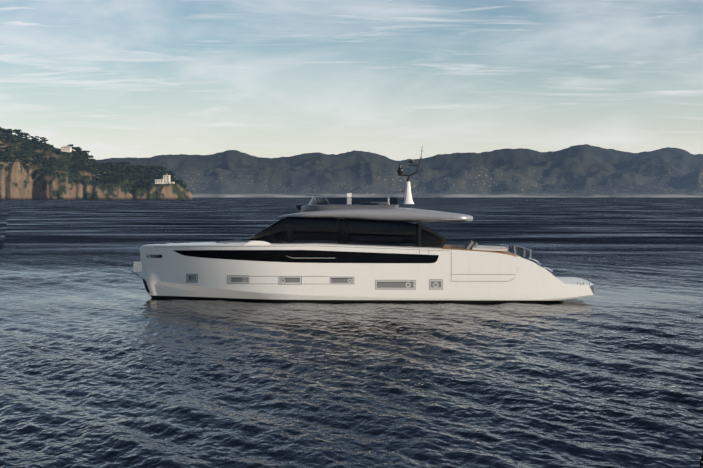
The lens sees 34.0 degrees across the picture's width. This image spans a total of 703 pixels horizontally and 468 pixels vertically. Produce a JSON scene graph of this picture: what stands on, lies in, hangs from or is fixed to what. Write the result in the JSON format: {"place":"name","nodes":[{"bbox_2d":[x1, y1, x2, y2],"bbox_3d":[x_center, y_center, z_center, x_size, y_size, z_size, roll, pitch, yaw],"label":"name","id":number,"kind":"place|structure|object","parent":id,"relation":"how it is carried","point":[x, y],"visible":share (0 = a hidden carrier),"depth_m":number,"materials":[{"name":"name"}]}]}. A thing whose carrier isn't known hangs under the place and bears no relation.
{"place":"outdoors","nodes":[
{"label":"outdoors","id":0,"kind":"place"},
{"bbox_2d":[0,132,192,199],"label":"headland","id":1,"kind":"structure","parent":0,"point":[18,181],"depth_m":1970.83,"materials":[{"name":"brown stone"}]},
{"bbox_2d":[0,127,186,188],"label":"headland trees","id":2,"kind":"object","parent":1,"relation":"on","point":[107,167],"visible":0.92,"depth_m":2072.24,"materials":[{"name":"green plant"}]},
{"bbox_2d":[61,146,174,183],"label":"buildings","id":3,"kind":"structure","parent":1,"relation":"on","point":[165,179],"depth_m":2045.64,"materials":[{"name":"beige paint"}]},
{"bbox_2d":[0,197,702,467],"bbox_3d":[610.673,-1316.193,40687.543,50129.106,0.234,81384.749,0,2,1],"label":"sea","id":4,"kind":"structure","parent":0,"point":[107,360],"depth_m":37.13,"materials":[{"name":"liquid"}]},
{"bbox_2d":[140,242,593,302],"bbox_3d":[0.503,2.268,58.066,22.456,3.828,5.500,0,2,1],"label":"hull","id":5,"kind":"object","parent":4,"relation":"on","point":[164,276],"visible":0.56,"depth_m":55.48,"materials":[{"name":"paint"}]},
{"bbox_2d":[130,262,141,275],"bbox_3d":[-10.901,1.779,58.312,0.637,0.730,0.409,-1,2,-20],"label":"anchor","id":6,"kind":"object","parent":5,"relation":"attached to","point":[137,268],"visible":0.92,"depth_m":58.22,"materials":[{"name":"silver metal"}]},
{"bbox_2d":[142,279,149,292],"bbox_3d":[-10.410,2.619,58.293,0.404,0.720,0.380,0,2,1],"label":"bow stem guard","id":7,"kind":"object","parent":5,"relation":"on","point":[146,286],"visible":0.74,"depth_m":58.15,"materials":[{"name":"black rubber"}]},
{"bbox_2d":[216,240,270,245],"bbox_3d":[-5.464,0.416,58.123,3.306,0.336,5.092,0,2,1],"label":"sun pad","id":8,"kind":"object","parent":5,"relation":"on","point":[246,242],"visible":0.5,"depth_m":55.76,"materials":[{"name":"white fabric"}]},
{"bbox_2d":[166,225,413,247],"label":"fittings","id":9,"kind":"object","parent":5,"relation":"on","point":[269,225],"visible":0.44,"depth_m":55.88,"materials":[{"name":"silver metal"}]},
{"bbox_2d":[146,246,515,289],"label":"hull features","id":10,"kind":"object","parent":5,"relation":"attached to","point":[306,256],"visible":0.62,"depth_m":55.42,"materials":[{"name":"black glass"}]},
{"bbox_2d":[249,217,445,247],"bbox_3d":[-0.262,-0.006,58.007,9.810,1.716,4.172,0,2,1],"label":"deckhouse","id":11,"kind":"object","parent":5,"relation":"on","point":[339,231],"visible":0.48,"depth_m":55.96,"materials":[{"name":"black glass"}]},
{"bbox_2d":[280,208,472,221],"bbox_3d":[1.222,-0.985,57.946,9.679,0.687,4.796,0,2,1],"label":"hardtop","id":12,"kind":"object","parent":11,"relation":"on","point":[409,215],"visible":0.94,"depth_m":55.61,"materials":[{"name":"grey"}]},
{"bbox_2d":[296,193,398,211],"bbox_3d":[-0.210,-1.490,57.958,5.168,1.140,3.800,0,2,1],"label":"flybridge","id":13,"kind":"object","parent":12,"relation":"on","point":[318,203],"visible":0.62,"depth_m":56.48,"materials":[{"name":"grey"}]},
{"bbox_2d":[397,151,424,203],"bbox_3d":[3.082,-2.969,57.923,1.546,2.912,0.678,-1,2,-22],"label":"mast","id":14,"kind":"object","parent":12,"relation":"on","point":[408,194],"visible":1,"depth_m":57.77,"materials":[{"name":"white metal"}]},
{"bbox_2d":[465,240,507,250],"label":"loungers","id":15,"kind":"object","parent":5,"relation":"on","point":[471,244],"visible":0.96,"depth_m":56.18,"materials":[{"name":"grey fabric"}]},
{"bbox_2d":[517,256,538,266],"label":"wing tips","id":16,"kind":"object","parent":5,"relation":"on","point":[522,262],"visible":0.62,"depth_m":55.18,"materials":[{"name":"paint"}]},
{"bbox_2d":[501,244,590,284],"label":"rails","id":17,"kind":"object","parent":5,"relation":"on","point":[528,251],"visible":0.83,"depth_m":56.57,"materials":[{"name":"silver metal"}]},
{"bbox_2d":[0,0,702,160],"label":"sky","id":18,"kind":"structure","parent":0,"point":[397,80],"materials":[{"name":"blue"}]},
{"bbox_2d":[92,144,702,196],"bbox_3d":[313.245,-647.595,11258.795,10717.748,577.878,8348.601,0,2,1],"label":"mountains","id":19,"kind":"structure","parent":0,"point":[585,170],"depth_m":9396.67,"materials":[{"name":"grey stone"}]}
]}

